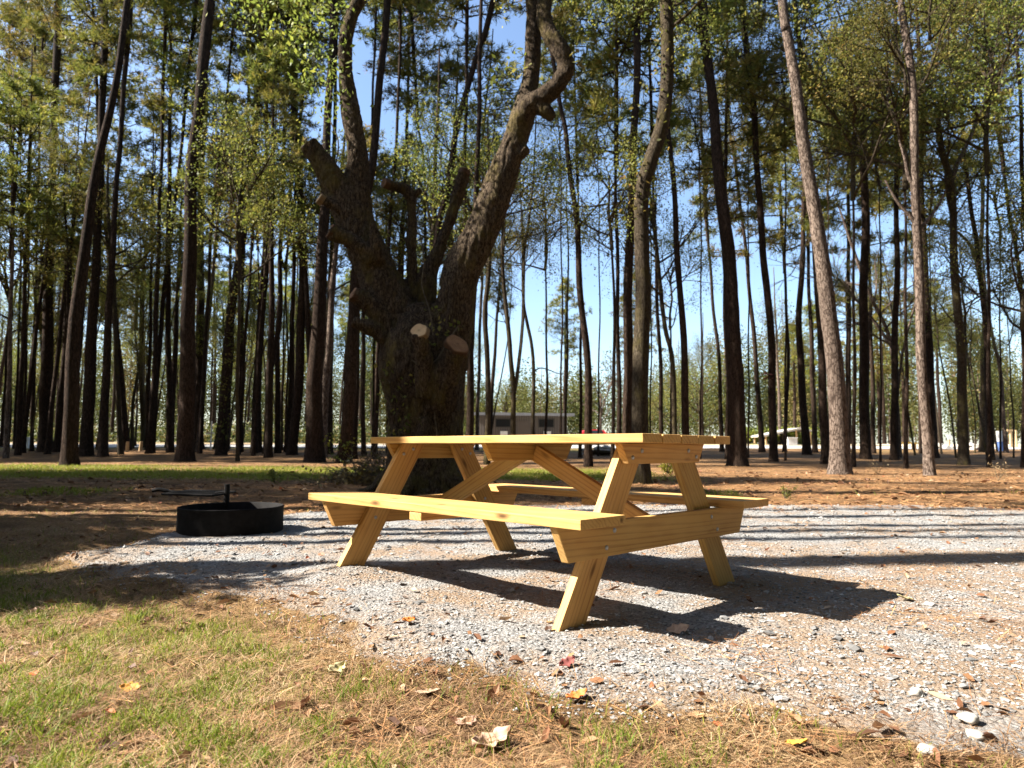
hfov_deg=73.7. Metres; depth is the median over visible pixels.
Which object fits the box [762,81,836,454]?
pine tree
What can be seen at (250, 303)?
sapling
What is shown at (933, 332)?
sapling
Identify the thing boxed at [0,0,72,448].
pine tree
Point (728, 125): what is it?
hardwood tree
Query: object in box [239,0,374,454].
pine tree
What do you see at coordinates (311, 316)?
pine tree
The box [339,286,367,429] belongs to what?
pine tree
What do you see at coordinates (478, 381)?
pine tree
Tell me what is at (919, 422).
pine tree
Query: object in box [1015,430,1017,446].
timber post
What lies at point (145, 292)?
sapling
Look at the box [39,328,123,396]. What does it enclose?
pine tree
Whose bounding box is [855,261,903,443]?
pine tree
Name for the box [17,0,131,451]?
pine tree
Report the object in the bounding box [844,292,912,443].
pine tree
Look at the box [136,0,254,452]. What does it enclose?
pine tree
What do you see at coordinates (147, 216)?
pine tree
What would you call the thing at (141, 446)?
stump post
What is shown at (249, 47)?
pine tree
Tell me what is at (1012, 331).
sapling
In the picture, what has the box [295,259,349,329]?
sapling
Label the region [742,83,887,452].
pine tree
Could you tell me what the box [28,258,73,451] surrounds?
sapling
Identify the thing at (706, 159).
pine tree
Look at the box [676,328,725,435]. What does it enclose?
pine tree
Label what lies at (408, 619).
fallen leaf
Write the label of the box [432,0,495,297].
pine tree
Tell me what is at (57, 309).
pine tree
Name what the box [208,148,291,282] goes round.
hardwood tree
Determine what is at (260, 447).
pine tree
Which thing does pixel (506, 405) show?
hardwood tree
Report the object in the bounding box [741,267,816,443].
pine tree
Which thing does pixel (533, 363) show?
hardwood tree
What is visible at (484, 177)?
hardwood tree
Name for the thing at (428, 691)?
fallen leaf
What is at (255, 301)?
sapling
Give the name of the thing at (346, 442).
pine tree
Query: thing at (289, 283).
pine tree
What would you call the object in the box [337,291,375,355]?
sapling
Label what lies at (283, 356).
pine tree
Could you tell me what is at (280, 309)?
pine tree
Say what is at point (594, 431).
parked car
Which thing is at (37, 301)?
pine tree
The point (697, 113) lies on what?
hardwood tree
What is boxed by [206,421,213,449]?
white pole
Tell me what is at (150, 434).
pine tree
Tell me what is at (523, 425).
door
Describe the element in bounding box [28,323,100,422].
pine tree
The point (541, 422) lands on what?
window
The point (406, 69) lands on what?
pine tree
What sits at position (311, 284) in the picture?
sapling
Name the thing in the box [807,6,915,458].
pine tree
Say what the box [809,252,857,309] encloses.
sapling
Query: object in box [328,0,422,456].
pine tree
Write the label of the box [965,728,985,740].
stone
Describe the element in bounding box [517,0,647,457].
pine tree
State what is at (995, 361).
sapling
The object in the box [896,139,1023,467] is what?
hardwood tree
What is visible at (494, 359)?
pine tree
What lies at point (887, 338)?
tree
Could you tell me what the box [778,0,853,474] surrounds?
pine tree
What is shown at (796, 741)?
fallen leaf
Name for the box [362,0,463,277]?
pine tree
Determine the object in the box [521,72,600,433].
hardwood tree
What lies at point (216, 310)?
pine tree
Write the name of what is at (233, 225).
pine tree
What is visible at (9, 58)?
pine tree
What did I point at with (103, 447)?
pine tree
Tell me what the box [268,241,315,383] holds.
pine tree
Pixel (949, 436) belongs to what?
round sign
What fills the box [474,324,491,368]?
pine tree
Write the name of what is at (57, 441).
dead snag
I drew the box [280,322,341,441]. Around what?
pine tree
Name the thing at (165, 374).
pine tree
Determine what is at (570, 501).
pine needles
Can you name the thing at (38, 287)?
hardwood tree
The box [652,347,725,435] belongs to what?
hardwood tree
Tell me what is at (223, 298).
pine tree
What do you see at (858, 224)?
pine tree
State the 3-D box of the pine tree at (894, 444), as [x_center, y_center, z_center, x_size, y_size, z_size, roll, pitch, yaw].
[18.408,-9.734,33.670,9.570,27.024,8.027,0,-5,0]
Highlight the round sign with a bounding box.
[947,434,951,445]
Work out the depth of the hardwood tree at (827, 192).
37.30 m
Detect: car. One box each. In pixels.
[582,429,606,433]
[582,445,615,455]
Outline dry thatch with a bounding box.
[0,495,1023,767]
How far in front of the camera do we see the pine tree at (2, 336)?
65.05 m
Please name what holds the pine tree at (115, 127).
on the ground at (756, 459)
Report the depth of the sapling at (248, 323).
45.61 m
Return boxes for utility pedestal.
[996,431,1002,450]
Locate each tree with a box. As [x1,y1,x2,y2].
[0,0,58,447]
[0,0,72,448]
[0,0,86,426]
[0,9,94,451]
[0,49,104,455]
[0,62,103,458]
[0,115,45,221]
[0,127,25,225]
[0,155,146,356]
[0,168,19,280]
[0,190,91,452]
[0,240,37,392]
[0,285,39,354]
[0,327,16,374]
[0,328,16,379]
[0,338,28,394]
[1,144,221,454]
[3,128,84,452]
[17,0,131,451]
[17,203,54,387]
[17,268,61,423]
[25,0,149,450]
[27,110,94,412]
[27,350,83,422]
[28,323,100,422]
[30,136,138,281]
[30,261,86,370]
[31,84,118,453]
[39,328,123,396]
[47,0,166,455]
[54,177,225,445]
[54,188,105,278]
[55,80,163,449]
[55,163,120,366]
[59,0,130,465]
[81,0,189,456]
[83,270,129,343]
[87,201,216,447]
[103,245,139,441]
[108,98,187,449]
[115,0,226,452]
[118,167,183,391]
[119,301,195,404]
[121,312,172,377]
[127,166,228,450]
[131,67,341,461]
[132,0,193,453]
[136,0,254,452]
[145,330,216,407]
[145,357,178,391]
[168,0,241,448]
[168,90,264,451]
[171,141,248,327]
[173,0,215,461]
[185,120,260,448]
[192,0,285,451]
[194,23,326,455]
[195,0,280,453]
[201,0,599,495]
[201,149,341,451]
[201,154,262,450]
[204,108,290,453]
[204,268,244,425]
[205,260,245,424]
[205,267,257,339]
[207,292,248,440]
[207,345,249,382]
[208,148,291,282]
[209,318,266,383]
[214,0,284,454]
[220,0,327,451]
[221,0,339,452]
[221,1,312,452]
[223,75,334,457]
[225,259,283,430]
[235,333,286,377]
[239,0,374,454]
[241,117,405,457]
[246,277,283,346]
[261,0,359,453]
[266,132,328,452]
[266,136,335,365]
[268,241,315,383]
[275,282,295,386]
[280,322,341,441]
[281,5,325,450]
[288,260,341,353]
[296,120,401,458]
[303,0,350,462]
[309,0,395,453]
[313,222,348,381]
[323,0,419,463]
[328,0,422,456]
[328,122,469,452]
[334,267,361,346]
[335,285,347,429]
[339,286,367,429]
[342,347,381,432]
[343,167,423,449]
[362,0,462,258]
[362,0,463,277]
[367,0,449,458]
[371,48,499,264]
[373,147,417,452]
[377,128,437,272]
[378,129,473,243]
[403,43,594,464]
[404,242,422,277]
[410,48,493,248]
[418,160,472,281]
[420,27,540,404]
[422,0,518,231]
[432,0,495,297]
[437,265,491,309]
[439,115,531,449]
[449,120,565,434]
[458,116,536,434]
[463,378,482,433]
[466,0,482,450]
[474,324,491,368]
[474,326,492,364]
[474,362,538,416]
[478,220,520,432]
[484,196,569,460]
[485,132,625,434]
[489,0,780,484]
[497,0,593,466]
[513,87,696,462]
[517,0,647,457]
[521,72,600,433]
[538,275,592,412]
[545,166,591,433]
[552,0,713,433]
[555,137,750,434]
[562,47,653,455]
[577,0,714,433]
[602,115,693,432]
[602,196,723,433]
[604,0,695,434]
[608,295,634,353]
[612,0,656,433]
[619,269,658,337]
[619,285,676,353]
[648,358,711,433]
[649,0,752,466]
[652,0,808,458]
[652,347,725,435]
[655,77,748,458]
[666,45,741,451]
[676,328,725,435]
[679,55,812,451]
[706,0,994,466]
[707,0,796,461]
[708,0,896,463]
[715,69,794,457]
[729,92,835,451]
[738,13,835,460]
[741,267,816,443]
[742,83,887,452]
[745,0,1023,468]
[757,205,991,456]
[762,76,870,428]
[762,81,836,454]
[763,320,817,427]
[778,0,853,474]
[779,299,845,412]
[785,0,990,459]
[793,65,889,451]
[804,276,885,443]
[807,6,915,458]
[808,53,971,461]
[812,0,1023,467]
[818,0,988,475]
[826,75,907,453]
[841,0,1007,457]
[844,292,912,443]
[845,325,878,365]
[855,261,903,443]
[858,96,962,452]
[869,119,993,308]
[872,285,915,442]
[873,312,975,387]
[881,0,1023,464]
[892,0,1017,459]
[893,199,1023,353]
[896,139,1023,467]
[901,126,1022,458]
[901,286,962,375]
[909,161,1023,451]
[911,276,952,443]
[914,309,947,441]
[915,0,1023,353]
[940,308,980,386]
[968,0,1023,220]
[981,248,1008,452]
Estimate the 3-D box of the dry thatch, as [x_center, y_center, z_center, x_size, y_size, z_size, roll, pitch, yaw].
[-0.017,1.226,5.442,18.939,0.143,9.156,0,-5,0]
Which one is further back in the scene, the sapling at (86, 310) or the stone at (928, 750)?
the sapling at (86, 310)
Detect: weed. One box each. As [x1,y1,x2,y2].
[266,468,283,483]
[657,463,673,473]
[780,485,796,497]
[863,458,889,473]
[988,457,1011,480]
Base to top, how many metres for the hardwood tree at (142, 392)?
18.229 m
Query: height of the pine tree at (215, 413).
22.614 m
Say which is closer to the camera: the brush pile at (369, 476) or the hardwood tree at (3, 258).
the brush pile at (369, 476)
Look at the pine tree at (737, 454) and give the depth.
25.61 m
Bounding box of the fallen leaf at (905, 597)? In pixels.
[897,594,912,599]
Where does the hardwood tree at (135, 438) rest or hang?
on the ground at (756, 459)
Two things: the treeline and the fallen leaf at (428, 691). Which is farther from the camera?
the treeline
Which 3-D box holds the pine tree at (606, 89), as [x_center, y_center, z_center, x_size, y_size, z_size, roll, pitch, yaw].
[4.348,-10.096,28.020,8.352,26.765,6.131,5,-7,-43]
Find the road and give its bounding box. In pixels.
[10,444,1020,448]
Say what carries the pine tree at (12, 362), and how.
on the ground at (756, 459)
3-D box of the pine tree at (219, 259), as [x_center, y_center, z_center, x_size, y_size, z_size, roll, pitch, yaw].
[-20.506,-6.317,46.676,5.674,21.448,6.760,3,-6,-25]
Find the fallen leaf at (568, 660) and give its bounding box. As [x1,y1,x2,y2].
[559,656,574,666]
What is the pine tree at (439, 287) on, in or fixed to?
on the ground at (756, 459)
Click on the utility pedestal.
(997, 435)
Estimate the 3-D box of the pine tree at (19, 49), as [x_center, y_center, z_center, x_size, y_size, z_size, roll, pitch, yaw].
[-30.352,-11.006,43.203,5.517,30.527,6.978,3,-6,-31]
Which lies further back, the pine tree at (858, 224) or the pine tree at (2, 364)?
the pine tree at (2, 364)
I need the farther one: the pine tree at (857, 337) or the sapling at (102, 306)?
the pine tree at (857, 337)
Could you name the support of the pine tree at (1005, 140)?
on the ground at (756, 459)
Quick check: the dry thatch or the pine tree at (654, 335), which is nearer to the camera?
the dry thatch
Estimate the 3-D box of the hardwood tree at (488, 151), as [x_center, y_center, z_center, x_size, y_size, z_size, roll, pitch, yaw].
[-0.439,-4.749,27.168,8.337,16.065,8.694,0,-5,0]
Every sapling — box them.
[0,268,32,340]
[13,299,85,355]
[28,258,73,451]
[28,269,102,356]
[84,248,148,326]
[84,262,136,347]
[84,270,127,326]
[86,271,139,448]
[101,296,172,434]
[117,244,161,448]
[117,290,178,442]
[126,249,165,445]
[147,214,222,415]
[152,299,209,447]
[159,293,195,447]
[195,272,255,451]
[202,311,236,448]
[212,318,265,427]
[224,257,277,421]
[230,273,276,438]
[234,298,274,396]
[236,250,276,434]
[246,286,296,424]
[248,311,288,410]
[264,287,313,345]
[289,278,341,318]
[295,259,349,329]
[325,315,375,372]
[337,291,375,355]
[476,253,525,434]
[544,350,623,433]
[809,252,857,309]
[851,220,915,454]
[898,305,953,453]
[907,311,944,349]
[908,263,975,457]
[932,314,1004,452]
[933,298,995,454]
[971,317,1017,451]
[976,272,1020,457]
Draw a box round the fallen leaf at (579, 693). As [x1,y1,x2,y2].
[566,688,586,698]
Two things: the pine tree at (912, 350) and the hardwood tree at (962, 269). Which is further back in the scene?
the pine tree at (912, 350)
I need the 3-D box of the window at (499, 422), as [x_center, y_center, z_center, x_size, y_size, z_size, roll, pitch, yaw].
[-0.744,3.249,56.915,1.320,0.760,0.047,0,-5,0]
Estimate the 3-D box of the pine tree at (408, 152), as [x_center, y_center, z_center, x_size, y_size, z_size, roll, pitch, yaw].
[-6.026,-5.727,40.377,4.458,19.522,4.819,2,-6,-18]
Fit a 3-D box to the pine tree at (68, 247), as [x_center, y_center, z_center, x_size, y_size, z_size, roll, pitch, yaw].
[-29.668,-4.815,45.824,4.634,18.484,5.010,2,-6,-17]
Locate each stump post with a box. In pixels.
[125,441,128,451]
[139,441,142,450]
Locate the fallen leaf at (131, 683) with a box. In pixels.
[120,681,140,690]
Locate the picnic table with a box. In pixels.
[308,433,768,631]
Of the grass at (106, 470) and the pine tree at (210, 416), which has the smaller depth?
the grass at (106, 470)
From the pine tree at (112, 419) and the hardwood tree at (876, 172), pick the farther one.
the pine tree at (112, 419)
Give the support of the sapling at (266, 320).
on the ground at (756, 459)
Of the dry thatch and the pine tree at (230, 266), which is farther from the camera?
the pine tree at (230, 266)
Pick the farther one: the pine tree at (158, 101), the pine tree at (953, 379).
the pine tree at (953, 379)
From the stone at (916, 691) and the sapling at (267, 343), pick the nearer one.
the stone at (916, 691)
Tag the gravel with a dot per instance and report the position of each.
(855, 648)
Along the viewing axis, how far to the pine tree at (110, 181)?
44.41 m
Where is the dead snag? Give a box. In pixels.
[51,259,72,451]
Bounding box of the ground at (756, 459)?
[0,441,1023,767]
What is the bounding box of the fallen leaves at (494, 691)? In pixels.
[0,465,1023,767]
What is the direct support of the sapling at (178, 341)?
on the ground at (756, 459)
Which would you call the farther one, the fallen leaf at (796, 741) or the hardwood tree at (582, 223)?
the hardwood tree at (582, 223)
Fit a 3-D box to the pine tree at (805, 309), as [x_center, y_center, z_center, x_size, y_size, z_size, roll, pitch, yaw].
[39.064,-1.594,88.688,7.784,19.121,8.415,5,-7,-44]
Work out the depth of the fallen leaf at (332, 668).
2.31 m
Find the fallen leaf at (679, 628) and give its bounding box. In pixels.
[666,623,688,633]
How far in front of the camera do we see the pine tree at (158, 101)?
36.61 m
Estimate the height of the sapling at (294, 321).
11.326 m
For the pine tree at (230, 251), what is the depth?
42.57 m
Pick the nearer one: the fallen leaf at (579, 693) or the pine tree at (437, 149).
the fallen leaf at (579, 693)
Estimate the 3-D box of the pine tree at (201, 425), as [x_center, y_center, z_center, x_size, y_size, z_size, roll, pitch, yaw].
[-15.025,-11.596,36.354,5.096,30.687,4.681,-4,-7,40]
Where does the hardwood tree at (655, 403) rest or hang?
on the ground at (756, 459)
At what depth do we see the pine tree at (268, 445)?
31.05 m
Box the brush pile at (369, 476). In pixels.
[280,420,387,485]
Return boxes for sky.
[0,0,1023,443]
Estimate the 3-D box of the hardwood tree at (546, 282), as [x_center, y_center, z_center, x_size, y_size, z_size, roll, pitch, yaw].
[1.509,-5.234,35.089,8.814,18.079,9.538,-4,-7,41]
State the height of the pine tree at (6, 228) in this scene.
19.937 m
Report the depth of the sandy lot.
61.50 m
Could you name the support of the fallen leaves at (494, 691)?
on the ground at (756, 459)
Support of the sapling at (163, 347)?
on the ground at (756, 459)
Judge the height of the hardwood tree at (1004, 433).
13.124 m
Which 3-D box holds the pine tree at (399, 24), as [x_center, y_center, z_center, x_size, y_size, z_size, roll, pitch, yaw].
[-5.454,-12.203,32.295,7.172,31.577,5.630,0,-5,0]
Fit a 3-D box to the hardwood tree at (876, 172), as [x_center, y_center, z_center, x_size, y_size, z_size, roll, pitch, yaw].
[16.943,-5.404,30.646,6.765,17.913,7.032,0,-5,0]
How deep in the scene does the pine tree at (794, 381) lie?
92.32 m
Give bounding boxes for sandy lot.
[876,444,1020,446]
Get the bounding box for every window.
[495,418,510,427]
[538,419,553,427]
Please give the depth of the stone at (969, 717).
1.77 m
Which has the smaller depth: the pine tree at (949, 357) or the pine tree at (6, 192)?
the pine tree at (6, 192)
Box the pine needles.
[0,461,1023,767]
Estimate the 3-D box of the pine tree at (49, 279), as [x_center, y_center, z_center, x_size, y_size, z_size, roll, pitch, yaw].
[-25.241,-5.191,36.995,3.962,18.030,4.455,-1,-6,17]
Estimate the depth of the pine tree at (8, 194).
37.48 m
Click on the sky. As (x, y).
(515, 30)
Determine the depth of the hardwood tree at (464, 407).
80.01 m
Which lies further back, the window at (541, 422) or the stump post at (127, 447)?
the window at (541, 422)
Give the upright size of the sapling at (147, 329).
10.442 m
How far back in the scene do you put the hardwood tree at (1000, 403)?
34.79 m
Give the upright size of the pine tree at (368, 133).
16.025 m
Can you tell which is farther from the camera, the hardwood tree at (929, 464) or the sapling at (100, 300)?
the sapling at (100, 300)
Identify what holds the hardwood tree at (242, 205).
on the ground at (756, 459)
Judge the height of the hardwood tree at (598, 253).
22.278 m
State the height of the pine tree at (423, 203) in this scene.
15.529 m
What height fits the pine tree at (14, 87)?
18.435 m
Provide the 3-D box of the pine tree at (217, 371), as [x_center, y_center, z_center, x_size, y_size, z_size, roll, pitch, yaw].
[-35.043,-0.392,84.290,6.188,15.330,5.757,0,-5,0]
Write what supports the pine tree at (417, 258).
on the ground at (756, 459)
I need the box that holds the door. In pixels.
[519,421,528,434]
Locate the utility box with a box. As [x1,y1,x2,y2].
[787,437,797,444]
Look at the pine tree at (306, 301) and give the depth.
34.06 m
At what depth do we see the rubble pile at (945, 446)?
49.19 m
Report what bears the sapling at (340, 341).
on the ground at (756, 459)
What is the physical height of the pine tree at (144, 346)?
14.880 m
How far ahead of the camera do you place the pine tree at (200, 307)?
41.24 m
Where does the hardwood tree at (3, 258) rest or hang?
on the ground at (756, 459)
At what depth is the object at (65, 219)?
33.85 m
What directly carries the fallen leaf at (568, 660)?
on the ground at (756, 459)
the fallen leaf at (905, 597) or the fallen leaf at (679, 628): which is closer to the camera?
the fallen leaf at (679, 628)
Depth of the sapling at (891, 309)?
39.38 m
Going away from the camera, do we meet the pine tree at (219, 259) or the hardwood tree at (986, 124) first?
the hardwood tree at (986, 124)
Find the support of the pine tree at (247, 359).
on the ground at (756, 459)
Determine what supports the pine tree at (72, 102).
on the ground at (756, 459)
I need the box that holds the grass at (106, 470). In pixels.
[0,462,1023,767]
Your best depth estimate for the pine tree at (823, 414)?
27.82 m
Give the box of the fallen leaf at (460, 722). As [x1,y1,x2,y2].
[456,715,476,724]
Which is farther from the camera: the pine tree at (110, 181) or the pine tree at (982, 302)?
the pine tree at (110, 181)
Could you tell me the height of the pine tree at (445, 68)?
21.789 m
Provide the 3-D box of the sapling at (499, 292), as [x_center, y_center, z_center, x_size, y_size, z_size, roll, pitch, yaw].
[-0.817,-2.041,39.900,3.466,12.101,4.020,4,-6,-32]
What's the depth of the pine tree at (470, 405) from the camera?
25.74 m
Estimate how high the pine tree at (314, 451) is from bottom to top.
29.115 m
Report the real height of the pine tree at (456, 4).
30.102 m
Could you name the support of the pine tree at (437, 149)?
on the ground at (756, 459)
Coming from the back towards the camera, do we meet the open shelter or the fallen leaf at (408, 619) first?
the open shelter
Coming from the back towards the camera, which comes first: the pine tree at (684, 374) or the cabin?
the cabin
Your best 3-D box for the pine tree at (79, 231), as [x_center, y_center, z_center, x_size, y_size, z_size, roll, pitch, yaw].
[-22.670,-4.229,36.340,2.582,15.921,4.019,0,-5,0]
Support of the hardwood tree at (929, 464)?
on the ground at (756, 459)
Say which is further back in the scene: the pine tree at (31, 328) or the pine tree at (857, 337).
the pine tree at (31, 328)
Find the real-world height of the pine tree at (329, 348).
17.669 m
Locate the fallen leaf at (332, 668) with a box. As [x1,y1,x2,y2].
[328,660,345,672]
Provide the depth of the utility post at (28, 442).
44.71 m
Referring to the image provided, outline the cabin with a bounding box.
[474,412,574,444]
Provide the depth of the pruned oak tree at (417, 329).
11.39 m
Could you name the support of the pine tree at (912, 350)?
on the ground at (756, 459)
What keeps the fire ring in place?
on the ground at (756, 459)
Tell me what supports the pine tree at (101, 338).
on the ground at (756, 459)
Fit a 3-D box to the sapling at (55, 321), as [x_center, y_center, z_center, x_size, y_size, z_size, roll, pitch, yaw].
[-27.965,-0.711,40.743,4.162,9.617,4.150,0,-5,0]
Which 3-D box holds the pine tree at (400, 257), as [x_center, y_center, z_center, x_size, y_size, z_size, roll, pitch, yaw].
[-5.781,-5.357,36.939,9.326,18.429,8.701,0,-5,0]
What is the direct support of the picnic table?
on the ground at (756, 459)
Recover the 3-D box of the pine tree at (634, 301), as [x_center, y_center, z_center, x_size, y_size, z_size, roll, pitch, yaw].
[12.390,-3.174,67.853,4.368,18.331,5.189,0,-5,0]
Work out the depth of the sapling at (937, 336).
36.45 m
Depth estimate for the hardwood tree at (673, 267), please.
33.32 m
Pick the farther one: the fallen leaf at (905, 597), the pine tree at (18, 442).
the pine tree at (18, 442)
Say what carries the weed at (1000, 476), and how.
on the ground at (756, 459)
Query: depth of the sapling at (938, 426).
42.35 m
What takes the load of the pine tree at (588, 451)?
on the ground at (756, 459)
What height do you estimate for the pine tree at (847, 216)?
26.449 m
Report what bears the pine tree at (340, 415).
on the ground at (756, 459)
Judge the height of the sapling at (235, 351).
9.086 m
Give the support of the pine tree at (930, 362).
on the ground at (756, 459)
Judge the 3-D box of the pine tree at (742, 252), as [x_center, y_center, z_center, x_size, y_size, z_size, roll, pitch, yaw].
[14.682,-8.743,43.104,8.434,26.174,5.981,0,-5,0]
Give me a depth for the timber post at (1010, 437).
53.81 m
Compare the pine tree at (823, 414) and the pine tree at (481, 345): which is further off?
the pine tree at (481, 345)
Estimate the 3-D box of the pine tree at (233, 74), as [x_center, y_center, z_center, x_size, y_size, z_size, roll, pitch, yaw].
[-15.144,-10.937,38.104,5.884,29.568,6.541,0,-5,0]
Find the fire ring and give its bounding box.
[152,484,283,536]
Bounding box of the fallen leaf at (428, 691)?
[415,688,440,693]
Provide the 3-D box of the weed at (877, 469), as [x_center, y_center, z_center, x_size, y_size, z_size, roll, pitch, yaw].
[10.717,2.388,20.012,0.668,0.521,0.812,4,-7,-37]
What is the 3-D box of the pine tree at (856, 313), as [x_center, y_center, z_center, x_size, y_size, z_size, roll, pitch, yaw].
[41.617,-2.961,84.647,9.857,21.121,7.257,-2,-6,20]
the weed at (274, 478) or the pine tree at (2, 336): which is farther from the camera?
the pine tree at (2, 336)
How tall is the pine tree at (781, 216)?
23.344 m
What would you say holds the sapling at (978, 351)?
on the ground at (756, 459)
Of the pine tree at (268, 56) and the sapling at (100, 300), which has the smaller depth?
the pine tree at (268, 56)
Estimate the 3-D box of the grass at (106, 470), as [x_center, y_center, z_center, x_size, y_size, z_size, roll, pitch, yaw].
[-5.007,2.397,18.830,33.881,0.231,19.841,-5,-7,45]
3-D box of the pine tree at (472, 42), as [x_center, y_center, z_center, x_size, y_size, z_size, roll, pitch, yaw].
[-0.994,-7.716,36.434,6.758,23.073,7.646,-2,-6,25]
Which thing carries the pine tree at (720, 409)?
on the ground at (756, 459)
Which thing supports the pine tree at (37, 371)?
on the ground at (756, 459)
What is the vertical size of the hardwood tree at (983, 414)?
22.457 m
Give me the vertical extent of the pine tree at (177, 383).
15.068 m
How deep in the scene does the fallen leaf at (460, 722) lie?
1.86 m
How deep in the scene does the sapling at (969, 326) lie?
37.53 m
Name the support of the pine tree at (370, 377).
on the ground at (756, 459)
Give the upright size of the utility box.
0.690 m
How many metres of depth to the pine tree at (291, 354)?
37.45 m
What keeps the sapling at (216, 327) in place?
on the ground at (756, 459)
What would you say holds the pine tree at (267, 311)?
on the ground at (756, 459)
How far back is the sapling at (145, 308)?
44.21 m
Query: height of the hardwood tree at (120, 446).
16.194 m
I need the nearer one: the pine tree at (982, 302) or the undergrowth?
the pine tree at (982, 302)
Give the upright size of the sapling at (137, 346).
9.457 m
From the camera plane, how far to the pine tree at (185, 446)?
26.65 m
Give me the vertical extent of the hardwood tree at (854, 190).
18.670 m
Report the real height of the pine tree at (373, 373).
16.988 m
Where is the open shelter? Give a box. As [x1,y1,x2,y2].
[750,428,811,444]
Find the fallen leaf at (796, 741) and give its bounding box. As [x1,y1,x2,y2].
[784,738,807,744]
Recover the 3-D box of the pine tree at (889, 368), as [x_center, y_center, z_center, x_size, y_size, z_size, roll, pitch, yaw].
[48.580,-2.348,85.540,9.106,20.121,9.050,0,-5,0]
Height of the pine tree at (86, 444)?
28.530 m
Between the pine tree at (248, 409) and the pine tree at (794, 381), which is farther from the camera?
the pine tree at (794, 381)
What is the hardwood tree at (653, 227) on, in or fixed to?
on the ground at (756, 459)
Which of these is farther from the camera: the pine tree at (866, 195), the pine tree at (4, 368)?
the pine tree at (4, 368)
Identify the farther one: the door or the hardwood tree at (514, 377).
the door
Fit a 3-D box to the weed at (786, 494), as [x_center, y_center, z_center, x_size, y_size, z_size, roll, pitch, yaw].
[4.050,1.601,10.074,0.233,0.250,0.227,3,-6,-24]
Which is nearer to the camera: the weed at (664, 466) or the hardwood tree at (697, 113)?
the weed at (664, 466)
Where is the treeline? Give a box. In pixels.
[0,290,1021,443]
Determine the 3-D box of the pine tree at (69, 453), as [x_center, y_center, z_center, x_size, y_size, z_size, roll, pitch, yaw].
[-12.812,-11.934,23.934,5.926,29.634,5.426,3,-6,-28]
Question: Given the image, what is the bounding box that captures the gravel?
[53,503,1023,724]
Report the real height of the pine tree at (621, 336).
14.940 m
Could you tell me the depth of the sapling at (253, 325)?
47.18 m
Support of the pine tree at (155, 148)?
on the ground at (756, 459)
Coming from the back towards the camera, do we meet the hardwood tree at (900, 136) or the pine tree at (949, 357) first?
the pine tree at (949, 357)
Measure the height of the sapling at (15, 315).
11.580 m
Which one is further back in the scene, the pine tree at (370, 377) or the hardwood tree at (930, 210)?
the pine tree at (370, 377)
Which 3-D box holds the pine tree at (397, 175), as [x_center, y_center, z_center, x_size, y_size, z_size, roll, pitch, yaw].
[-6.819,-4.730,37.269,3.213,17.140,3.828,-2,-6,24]
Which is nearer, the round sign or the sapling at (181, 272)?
the sapling at (181, 272)
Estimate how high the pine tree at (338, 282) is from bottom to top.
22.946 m
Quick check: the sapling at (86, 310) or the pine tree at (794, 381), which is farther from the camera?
the pine tree at (794, 381)
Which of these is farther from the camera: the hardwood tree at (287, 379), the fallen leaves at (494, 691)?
the hardwood tree at (287, 379)
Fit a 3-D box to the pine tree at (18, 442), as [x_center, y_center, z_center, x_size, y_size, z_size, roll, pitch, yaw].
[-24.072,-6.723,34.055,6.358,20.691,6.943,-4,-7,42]
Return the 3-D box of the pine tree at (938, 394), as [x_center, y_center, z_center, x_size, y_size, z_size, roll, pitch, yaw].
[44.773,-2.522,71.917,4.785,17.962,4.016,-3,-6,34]
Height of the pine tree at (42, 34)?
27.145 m
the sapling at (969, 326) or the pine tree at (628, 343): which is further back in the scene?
the sapling at (969, 326)
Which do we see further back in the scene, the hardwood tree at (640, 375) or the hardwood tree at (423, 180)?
the hardwood tree at (423, 180)
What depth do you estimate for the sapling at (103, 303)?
38.20 m
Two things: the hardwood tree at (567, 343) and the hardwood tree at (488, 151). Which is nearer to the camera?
the hardwood tree at (488, 151)
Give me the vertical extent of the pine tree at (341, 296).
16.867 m
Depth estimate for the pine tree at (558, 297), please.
66.26 m
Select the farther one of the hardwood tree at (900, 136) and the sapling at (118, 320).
the sapling at (118, 320)
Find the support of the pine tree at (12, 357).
on the ground at (756, 459)
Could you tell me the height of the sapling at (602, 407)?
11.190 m
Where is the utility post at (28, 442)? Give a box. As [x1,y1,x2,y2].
[26,437,29,447]
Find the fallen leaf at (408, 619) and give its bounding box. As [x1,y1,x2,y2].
[402,616,414,621]
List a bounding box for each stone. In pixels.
[909,687,924,696]
[916,743,939,756]
[956,712,978,724]
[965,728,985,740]
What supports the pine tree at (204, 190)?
on the ground at (756, 459)
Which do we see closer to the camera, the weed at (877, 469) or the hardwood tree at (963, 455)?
the weed at (877, 469)
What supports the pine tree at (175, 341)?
on the ground at (756, 459)
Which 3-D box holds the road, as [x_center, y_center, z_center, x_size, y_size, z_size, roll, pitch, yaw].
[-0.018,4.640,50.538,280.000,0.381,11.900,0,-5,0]
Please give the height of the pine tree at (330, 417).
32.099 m
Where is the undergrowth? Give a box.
[0,416,474,443]
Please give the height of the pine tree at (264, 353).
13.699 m
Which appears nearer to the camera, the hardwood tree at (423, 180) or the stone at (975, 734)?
the stone at (975, 734)
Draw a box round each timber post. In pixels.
[1007,429,1012,446]
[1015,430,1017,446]

